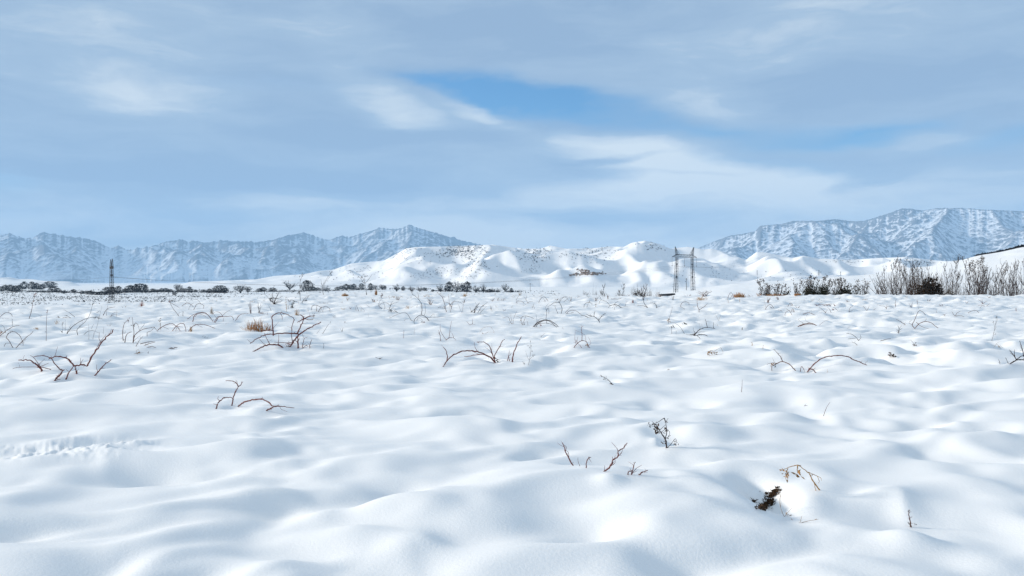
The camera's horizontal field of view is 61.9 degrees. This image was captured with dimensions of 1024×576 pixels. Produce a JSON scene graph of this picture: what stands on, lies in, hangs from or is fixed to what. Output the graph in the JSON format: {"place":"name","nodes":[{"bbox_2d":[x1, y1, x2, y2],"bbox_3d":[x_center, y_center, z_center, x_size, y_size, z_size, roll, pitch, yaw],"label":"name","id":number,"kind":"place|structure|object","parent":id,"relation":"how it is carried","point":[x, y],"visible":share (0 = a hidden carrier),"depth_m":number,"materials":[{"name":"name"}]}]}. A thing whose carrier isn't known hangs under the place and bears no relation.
{"place":"outdoors","nodes":[
{"label":"outdoors","id":0,"kind":"place"},
{"bbox_2d":[0,225,480,282],"bbox_3d":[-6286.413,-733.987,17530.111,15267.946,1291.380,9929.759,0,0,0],"label":"mountains","id":1,"kind":"structure","parent":0,"point":[43,256],"depth_m":16663.48,"materials":[{"name":"white snow"}]},
{"bbox_2d":[0,241,950,287],"bbox_3d":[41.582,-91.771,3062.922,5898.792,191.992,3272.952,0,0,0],"label":"foothills","id":2,"kind":"structure","parent":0,"point":[638,258],"depth_m":2295.76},
{"bbox_2d":[569,268,605,275],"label":"earth bank","id":3,"kind":"structure","parent":2,"relation":"on","point":[585,272],"depth_m":2024.99,"materials":[{"name":"white snow"}]},
{"bbox_2d":[321,241,931,284],"bbox_3d":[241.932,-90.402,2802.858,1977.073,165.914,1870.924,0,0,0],"label":"hillside scrub","id":4,"kind":"object","parent":2,"relation":"on","point":[468,250],"visible":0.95,"depth_m":2661.95,"materials":[{"name":"plant"}]},
{"bbox_2d":[0,247,1023,575],"bbox_3d":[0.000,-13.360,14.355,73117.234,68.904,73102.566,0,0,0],"label":"snow field","id":5,"kind":"structure","parent":0,"point":[408,451],"depth_m":6.59,"materials":[{"name":"white snow"}]},
{"bbox_2d":[10,285,20,291],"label":"hedge bush","id":6,"kind":"object","parent":5,"relation":"on","point":[14,288],"visible":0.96,"depth_m":1035.74,"materials":[{"name":"grey plant"}]},
{"bbox_2d":[4,331,31,347],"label":"bramble","id":7,"kind":"object","parent":5,"relation":"on","point":[19,335],"visible":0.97,"depth_m":15.42,"materials":[{"name":"brown plant"}]},
{"bbox_2d":[19,281,28,288],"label":"hedge bush","id":8,"kind":"object","parent":5,"relation":"on","point":[26,286],"visible":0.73,"depth_m":1317.63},
{"bbox_2d":[0,290,64,291],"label":"hedge bank","id":9,"kind":"structure","parent":5,"relation":"on","point":[30,291],"depth_m":1023.04,"materials":[{"name":"plant"}]},
{"bbox_2d":[27,282,37,289],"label":"hedge bush","id":10,"kind":"object","parent":5,"relation":"on","point":[31,287],"visible":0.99,"depth_m":1276.40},
{"bbox_2d":[41,281,58,287],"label":"hedge bush","id":11,"kind":"object","parent":5,"relation":"on","point":[46,284],"visible":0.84,"depth_m":1655.29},
{"bbox_2d":[13,329,113,380],"bbox_3d":[-6.054,0.903,11.358,2.335,0.782,0.630,0,1,43],"label":"bramble","id":12,"kind":"object","parent":5,"relation":"on","point":[69,360],"visible":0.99,"depth_m":10.76,"materials":[{"name":"brown plant"}]},
{"bbox_2d":[61,304,103,336],"bbox_3d":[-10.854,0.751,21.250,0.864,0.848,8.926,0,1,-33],"label":"bramble","id":13,"kind":"object","parent":5,"relation":"on","point":[83,323],"visible":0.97,"depth_m":20.13,"materials":[{"name":"brown plant"}]},
{"bbox_2d":[102,287,112,294],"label":"hedge bush","id":14,"kind":"object","parent":5,"relation":"on","point":[107,292],"visible":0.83,"depth_m":797.20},
{"bbox_2d":[109,259,113,299],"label":"portal pylon","id":15,"kind":"object","parent":5,"relation":"on","point":[111,272],"visible":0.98,"depth_m":534.70,"materials":[{"name":"metal"}]},
{"bbox_2d":[114,286,123,292],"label":"hedge bush","id":16,"kind":"object","parent":5,"relation":"on","point":[119,290],"visible":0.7,"depth_m":828.46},
{"bbox_2d":[124,285,137,292],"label":"hedge bush","id":17,"kind":"object","parent":5,"relation":"on","point":[130,287],"visible":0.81,"depth_m":907.66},
{"bbox_2d":[132,284,140,291],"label":"hedge bush","id":18,"kind":"object","parent":5,"relation":"on","point":[138,289],"visible":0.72,"depth_m":989.83,"materials":[{"name":"grey plant"}]},
{"bbox_2d":[121,319,154,342],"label":"bramble","id":19,"kind":"object","parent":5,"relation":"on","point":[133,329],"visible":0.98,"depth_m":16.36,"materials":[{"name":"brown plant"}]},
{"bbox_2d":[135,283,146,291],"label":"hedge bush","id":20,"kind":"object","parent":5,"relation":"on","point":[141,286],"visible":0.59,"depth_m":1006.28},
{"bbox_2d":[134,290,207,292],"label":"hedge bank","id":21,"kind":"structure","parent":5,"relation":"on","point":[168,291],"depth_m":973.67,"materials":[{"name":"brown plant"}]},
{"bbox_2d":[157,323,185,330],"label":"bramble","id":22,"kind":"object","parent":5,"relation":"on","point":[175,326],"visible":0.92,"depth_m":21.02,"materials":[{"name":"brown plant"}]},
{"bbox_2d":[173,284,182,291],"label":"hedge tree","id":23,"kind":"object","parent":5,"relation":"on","point":[176,288],"visible":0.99,"depth_m":891.46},
{"bbox_2d":[188,312,213,321],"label":"bramble","id":24,"kind":"object","parent":5,"relation":"on","point":[200,312],"visible":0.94,"depth_m":23.65,"materials":[{"name":"brown plant"}]},
{"bbox_2d":[211,285,228,292],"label":"hedge bush","id":25,"kind":"object","parent":5,"relation":"on","point":[218,290],"visible":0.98,"depth_m":871.73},
{"bbox_2d":[233,285,246,292],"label":"hedge tree","id":26,"kind":"object","parent":5,"relation":"on","point":[241,289],"visible":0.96,"depth_m":876.08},
{"bbox_2d":[215,380,292,411],"bbox_3d":[-2.425,1.105,8.073,1.047,0.406,0.335,0,1,32],"label":"bramble","id":27,"kind":"object","parent":5,"relation":"on","point":[278,405],"visible":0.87,"depth_m":8.19,"materials":[{"name":"brown plant"}]},
{"bbox_2d":[240,318,274,331],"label":"grass tuft","id":28,"kind":"object","parent":5,"relation":"on","point":[258,329],"visible":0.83,"depth_m":21.60,"materials":[{"name":"brown plant"}]},
{"bbox_2d":[268,289,281,303],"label":"dead shrub","id":29,"kind":"object","parent":5,"relation":"on","point":[272,301],"visible":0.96,"depth_m":39.22,"materials":[{"name":"plant"}]},
{"bbox_2d":[0,289,559,305],"bbox_3d":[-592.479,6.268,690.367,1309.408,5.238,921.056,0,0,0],"label":"valley scrub","id":30,"kind":"object","parent":5,"relation":"on","point":[28,291],"visible":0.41,"depth_m":690.22,"materials":[{"name":"brown plant"}]},
{"bbox_2d":[248,312,320,351],"bbox_3d":[-4.204,0.851,15.631,1.324,0.808,0.598,0,0,-30],"label":"bramble","id":31,"kind":"object","parent":5,"relation":"on","point":[292,342],"visible":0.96,"depth_m":15.73,"materials":[{"name":"brown plant"}]},
{"bbox_2d":[283,280,298,289],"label":"hedge tree","id":32,"kind":"object","parent":5,"relation":"on","point":[289,287],"visible":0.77,"depth_m":1215.12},
{"bbox_2d":[299,280,314,290],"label":"hedge bush","id":33,"kind":"object","parent":5,"relation":"on","point":[308,282],"visible":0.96,"depth_m":1132.27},
{"bbox_2d":[230,288,430,291],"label":"hedge bank","id":34,"kind":"structure","parent":5,"relation":"on","point":[318,290],"depth_m":1103.50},
{"bbox_2d":[358,283,364,288],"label":"hedge bush","id":35,"kind":"object","parent":5,"relation":"on","point":[362,285],"visible":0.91,"depth_m":1236.03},
{"bbox_2d":[399,287,431,322],"bbox_3d":[-2.583,0.555,25.842,1.477,1.155,3.503,0,0,-21],"label":"bramble","id":36,"kind":"object","parent":5,"relation":"on","point":[421,312],"visible":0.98,"depth_m":26.56,"materials":[{"name":"plant"}]},
{"bbox_2d":[445,282,453,290],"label":"hedge bush","id":37,"kind":"object","parent":5,"relation":"on","point":[450,284],"visible":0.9,"depth_m":1126.23,"materials":[{"name":"grey plant"}]},
{"bbox_2d":[452,281,462,291],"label":"hedge tree","id":38,"kind":"object","parent":5,"relation":"on","point":[457,287],"visible":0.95,"depth_m":1020.32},
{"bbox_2d":[462,281,471,291],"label":"hedge bush","id":39,"kind":"object","parent":5,"relation":"on","point":[467,286],"visible":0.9,"depth_m":928.57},
{"bbox_2d":[7,292,937,325],"bbox_3d":[-0.056,3.908,52.081,97.270,7.082,59.918,0,0,0],"label":"field stubble","id":40,"kind":"object","parent":5,"relation":"on","point":[463,294],"visible":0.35,"depth_m":52.38,"materials":[{"name":"brown plant"}]},
{"bbox_2d":[432,289,522,291],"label":"hedge bank","id":41,"kind":"structure","parent":5,"relation":"on","point":[479,290],"depth_m":1036.98,"materials":[{"name":"brown plant"}]},
{"bbox_2d":[442,337,520,366],"bbox_3d":[-0.488,0.967,12.667,1.176,0.518,0.615,0,0,-11],"label":"bramble","id":42,"kind":"object","parent":5,"relation":"on","point":[493,359],"visible":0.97,"depth_m":12.59,"materials":[{"name":"brown plant"}]},
{"bbox_2d":[533,307,557,326],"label":"bramble","id":43,"kind":"object","parent":5,"relation":"on","point":[544,320],"visible":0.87,"depth_m":24.39,"materials":[{"name":"plant"}]},
{"bbox_2d":[559,441,573,465],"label":"bare twig","id":44,"kind":"object","parent":5,"relation":"on","point":[567,454],"visible":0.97,"depth_m":5.34,"materials":[{"name":"wood"}]},
{"bbox_2d":[574,326,590,347],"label":"bramble","id":45,"kind":"object","parent":5,"relation":"on","point":[581,340],"visible":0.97,"depth_m":14.46,"materials":[{"name":"brown plant"}]},
{"bbox_2d":[604,443,626,471],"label":"bare twig","id":46,"kind":"object","parent":5,"relation":"on","point":[612,462],"visible":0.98,"depth_m":4.94,"materials":[{"name":"brown wood"}]},
{"bbox_2d":[627,462,647,474],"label":"bare twig","id":47,"kind":"object","parent":5,"relation":"on","point":[632,472],"visible":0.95,"depth_m":4.89,"materials":[{"name":"brown wood"}]},
{"bbox_2d":[631,286,644,296],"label":"crest bush","id":48,"kind":"object","parent":5,"relation":"on","point":[639,294],"visible":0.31,"depth_m":88.95,"materials":[{"name":"grey plant"}]},
{"bbox_2d":[648,418,678,447],"bbox_3d":[1.063,1.056,6.008,0.217,0.295,0.093,0,0,0],"label":"dead weed","id":49,"kind":"object","parent":5,"relation":"on","point":[657,429],"visible":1,"depth_m":5.99,"materials":[{"name":"plant"}]},
{"bbox_2d":[659,293,674,295],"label":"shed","id":50,"kind":"structure","parent":5,"relation":"on","point":[670,294],"depth_m":469.91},
{"bbox_2d":[672,247,696,292],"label":"portal pylon","id":51,"kind":"object","parent":5,"relation":"on","point":[692,257],"visible":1,"depth_m":559.85,"materials":[{"name":"metal"}]},
{"bbox_2d":[120,266,665,285],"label":"power cable","id":52,"kind":"object","parent":51,"relation":"hanging from","point":[392,285],"visible":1,"depth_m":538.58,"materials":[{"name":"black metal"}]},
{"bbox_2d":[118,266,679,285],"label":"power cable","id":53,"kind":"object","parent":51,"relation":"hanging from","point":[435,284],"visible":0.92,"depth_m":550.10,"materials":[{"name":"black metal"}]},
{"bbox_2d":[116,266,693,285],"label":"power cable","id":54,"kind":"object","parent":51,"relation":"hanging from","point":[440,284],"visible":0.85,"depth_m":558.00,"materials":[{"name":"black metal"}]},
{"bbox_2d":[671,320,714,337],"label":"bramble","id":55,"kind":"object","parent":5,"relation":"on","point":[694,334],"visible":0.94,"depth_m":20.09,"materials":[{"name":"plant"}]},
{"bbox_2d":[734,292,745,297],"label":"grass tuft","id":56,"kind":"object","parent":5,"relation":"on","point":[736,295],"visible":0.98,"depth_m":55.47,"materials":[{"name":"orange plant"}]},
{"bbox_2d":[756,279,771,295],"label":"leafy bush","id":57,"kind":"object","parent":5,"relation":"on","point":[764,291],"visible":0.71,"depth_m":91.96,"materials":[{"name":"grey plant"}]},
{"bbox_2d":[750,485,781,510],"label":"dead grass clump","id":58,"kind":"object","parent":5,"relation":"on","point":[764,505],"visible":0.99,"depth_m":4.92,"materials":[{"name":"plant"}]},
{"bbox_2d":[772,281,783,294],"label":"leafy bush","id":59,"kind":"object","parent":5,"relation":"on","point":[777,289],"visible":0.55,"depth_m":91.98,"materials":[{"name":"grey plant"}]},
{"bbox_2d":[767,353,795,370],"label":"bramble","id":60,"kind":"object","parent":5,"relation":"on","point":[779,362],"visible":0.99,"depth_m":11.53,"materials":[{"name":"brown plant"}]},
{"bbox_2d":[782,283,790,294],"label":"leafy bush","id":61,"kind":"object","parent":5,"relation":"on","point":[787,292],"visible":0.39,"depth_m":91.93,"materials":[{"name":"grey plant"}]},
{"bbox_2d":[793,280,800,293],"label":"leafy bush","id":62,"kind":"object","parent":5,"relation":"on","point":[795,290],"visible":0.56,"depth_m":93.90,"materials":[{"name":"grey plant"}]},
{"bbox_2d":[779,465,821,490],"bbox_3d":[1.608,1.094,4.746,0.245,0.229,0.070,0,0,-2],"label":"dead weed","id":63,"kind":"object","parent":5,"relation":"on","point":[798,472],"visible":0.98,"depth_m":4.74,"materials":[{"name":"plant"}]},
{"bbox_2d":[799,273,819,294],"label":"leafy bush","id":64,"kind":"object","parent":5,"relation":"on","point":[810,291],"visible":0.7,"depth_m":91.86,"materials":[{"name":"grey plant"}]},
{"bbox_2d":[798,318,826,326],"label":"bramble","id":65,"kind":"object","parent":5,"relation":"on","point":[809,323],"visible":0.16,"depth_m":24.64,"materials":[{"name":"brown plant"}]},
{"bbox_2d":[816,275,834,294],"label":"leafy bush","id":66,"kind":"object","parent":5,"relation":"on","point":[825,290],"visible":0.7,"depth_m":91.97,"materials":[{"name":"grey plant"}]},
{"bbox_2d":[800,355,865,372],"bbox_3d":[4.238,1.054,11.339,0.943,0.333,0.360,0,0,-19],"label":"bramble","id":67,"kind":"object","parent":5,"relation":"on","point":[829,356],"visible":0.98,"depth_m":11.38,"materials":[{"name":"brown plant"}]},
{"bbox_2d":[827,276,843,294],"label":"leafy bush","id":68,"kind":"object","parent":5,"relation":"on","point":[836,289],"visible":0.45,"depth_m":93.78,"materials":[{"name":"grey plant"}]},
{"bbox_2d":[832,279,857,294],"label":"leafy bush","id":69,"kind":"object","parent":5,"relation":"on","point":[841,291],"visible":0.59,"depth_m":91.82,"materials":[{"name":"grey plant"}]},
{"bbox_2d":[852,279,863,294],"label":"leafy bush","id":70,"kind":"object","parent":5,"relation":"on","point":[857,287],"visible":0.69,"depth_m":93.91,"materials":[{"name":"grey plant"}]},
{"bbox_2d":[860,278,870,294],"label":"leafy bush","id":71,"kind":"object","parent":5,"relation":"on","point":[864,291],"visible":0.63,"depth_m":94.02,"materials":[{"name":"grey plant"}]},
{"bbox_2d":[866,272,892,293],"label":"sapling","id":72,"kind":"object","parent":5,"relation":"on","point":[880,284],"visible":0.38,"depth_m":111.94,"materials":[{"name":"grey plant"}]},
{"bbox_2d":[880,266,890,293],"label":"sapling","id":73,"kind":"object","parent":5,"relation":"on","point":[884,269],"visible":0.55,"depth_m":110.00,"materials":[{"name":"grey plant"}]},
{"bbox_2d":[886,256,901,293],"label":"sapling","id":74,"kind":"object","parent":5,"relation":"on","point":[896,284],"visible":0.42,"depth_m":113.91,"materials":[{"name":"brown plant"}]},
{"bbox_2d":[888,264,903,294],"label":"sapling","id":75,"kind":"object","parent":5,"relation":"on","point":[894,283],"visible":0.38,"depth_m":122.25,"materials":[{"name":"grey plant"}]},
{"bbox_2d":[886,258,909,294],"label":"sapling","id":76,"kind":"object","parent":5,"relation":"on","point":[901,281],"visible":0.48,"depth_m":111.95,"materials":[{"name":"grey plant"}]},
{"bbox_2d":[896,259,917,294],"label":"sapling","id":77,"kind":"object","parent":5,"relation":"on","point":[906,277],"visible":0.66,"depth_m":107.89,"materials":[{"name":"grey plant"}]},
{"bbox_2d":[900,261,920,294],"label":"sapling","id":78,"kind":"object","parent":5,"relation":"on","point":[909,278],"visible":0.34,"depth_m":115.82,"materials":[{"name":"grey plant"}]},
{"bbox_2d":[903,262,922,294],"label":"sapling","id":79,"kind":"object","parent":5,"relation":"on","point":[912,278],"visible":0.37,"depth_m":110.21,"materials":[{"name":"grey plant"}]},
{"bbox_2d":[896,310,937,328],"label":"bramble","id":80,"kind":"object","parent":5,"relation":"on","point":[919,323],"visible":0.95,"depth_m":22.79,"materials":[{"name":"brown plant"}]},
{"bbox_2d":[907,272,926,294],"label":"sapling","id":81,"kind":"object","parent":5,"relation":"on","point":[917,280],"visible":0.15,"depth_m":114.18,"materials":[{"name":"grey plant"}]},
{"bbox_2d":[916,264,934,288],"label":"sapling","id":82,"kind":"object","parent":5,"relation":"on","point":[924,273],"visible":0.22,"depth_m":117.90,"materials":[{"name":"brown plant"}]},
{"bbox_2d":[910,267,951,294],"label":"dark shrub","id":83,"kind":"object","parent":5,"relation":"on","point":[927,288],"visible":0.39,"depth_m":99.48,"materials":[{"name":"black plant"}]},
{"bbox_2d":[941,255,963,294],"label":"sapling","id":84,"kind":"object","parent":5,"relation":"on","point":[951,275],"visible":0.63,"depth_m":106.19,"materials":[{"name":"grey plant"}]},
{"bbox_2d":[945,281,959,294],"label":"dark shrub","id":85,"kind":"object","parent":5,"relation":"on","point":[950,291],"visible":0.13,"depth_m":101.92,"materials":[{"name":"grey plant"}]},
{"bbox_2d":[949,273,964,294],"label":"sapling","id":86,"kind":"object","parent":5,"relation":"on","point":[956,284],"visible":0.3,"depth_m":114.02,"materials":[{"name":"grey plant"}]},
{"bbox_2d":[952,270,963,294],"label":"sapling","id":87,"kind":"object","parent":5,"relation":"on","point":[959,285],"visible":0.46,"depth_m":112.32,"materials":[{"name":"grey plant"}]},
{"bbox_2d":[955,256,976,294],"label":"sapling","id":88,"kind":"object","parent":5,"relation":"on","point":[965,265],"visible":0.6,"depth_m":106.37,"materials":[{"name":"grey plant"}]},
{"bbox_2d":[963,273,976,294],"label":"sapling","id":89,"kind":"object","parent":5,"relation":"on","point":[970,284],"visible":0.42,"depth_m":115.72,"materials":[{"name":"grey plant"}]},
{"bbox_2d":[966,253,987,294],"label":"sapling","id":90,"kind":"object","parent":5,"relation":"on","point":[982,258],"visible":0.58,"depth_m":108.11,"materials":[{"name":"grey plant"}]},
{"bbox_2d":[969,258,985,294],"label":"sapling","id":91,"kind":"object","parent":5,"relation":"on","point":[977,272],"visible":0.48,"depth_m":110.33,"materials":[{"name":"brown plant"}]},
{"bbox_2d":[973,265,990,293],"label":"sapling","id":92,"kind":"object","parent":5,"relation":"on","point":[982,280],"visible":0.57,"depth_m":103.85,"materials":[{"name":"grey plant"}]},
{"bbox_2d":[973,270,990,294],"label":"sapling","id":93,"kind":"object","parent":5,"relation":"on","point":[979,282],"visible":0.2,"depth_m":118.07,"materials":[{"name":"grey plant"}]},
{"bbox_2d":[981,267,995,295],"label":"sapling","id":94,"kind":"object","parent":5,"relation":"on","point":[988,284],"visible":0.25,"depth_m":118.05,"materials":[{"name":"grey plant"}]},
{"bbox_2d":[982,276,996,294],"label":"sapling","id":95,"kind":"object","parent":5,"relation":"on","point":[987,285],"visible":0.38,"depth_m":106.04,"materials":[{"name":"grey plant"}]},
{"bbox_2d":[989,262,1006,295],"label":"sapling","id":96,"kind":"object","parent":5,"relation":"on","point":[994,277],"visible":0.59,"depth_m":106.03,"materials":[{"name":"grey plant"}]},
{"bbox_2d":[974,244,1023,255],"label":"crest hedge","id":97,"kind":"object","parent":5,"relation":"on","point":[1015,247],"visible":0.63,"depth_m":591.67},
{"bbox_2d":[991,265,1011,295],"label":"sapling","id":98,"kind":"object","parent":5,"relation":"on","point":[1000,285],"visible":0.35,"depth_m":115.89,"materials":[{"name":"grey plant"}]},
{"bbox_2d":[998,262,1012,295],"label":"sapling","id":99,"kind":"object","parent":5,"relation":"on","point":[1006,267],"visible":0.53,"depth_m":104.20,"materials":[{"name":"grey plant"}]},
{"bbox_2d":[998,259,1018,295],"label":"sapling","id":100,"kind":"object","parent":5,"relation":"on","point":[1010,293],"visible":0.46,"depth_m":107.56,"materials":[{"name":"grey plant"}]},
{"bbox_2d":[998,343,1023,363],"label":"bramble","id":101,"kind":"object","parent":5,"relation":"on","point":[1015,357],"visible":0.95,"depth_m":10.15,"materials":[{"name":"plant"}]},
{"bbox_2d":[1004,265,1022,295],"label":"sapling","id":102,"kind":"object","parent":5,"relation":"on","point":[1015,280],"visible":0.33,"depth_m":118.04,"materials":[{"name":"grey plant"}]},
{"bbox_2d":[1011,261,1023,295],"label":"sapling","id":103,"kind":"object","parent":5,"relation":"on","point":[1016,279],"visible":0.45,"depth_m":107.62,"materials":[{"name":"grey plant"}]},
{"bbox_2d":[1014,261,1023,293],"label":"sapling","id":104,"kind":"object","parent":5,"relation":"on","point":[1020,281],"visible":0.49,"depth_m":106.15,"materials":[{"name":"grey plant"}]},
{"bbox_2d":[0,0,1023,249],"label":"sky","id":105,"kind":"structure","parent":0,"point":[128,124],"materials":[{"name":"blue"}]},
{"bbox_2d":[698,208,1023,260],"bbox_3d":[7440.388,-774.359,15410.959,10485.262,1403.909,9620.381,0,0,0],"label":"mountain massif","id":106,"kind":"structure","parent":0,"point":[943,234],"depth_m":14485.89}
]}

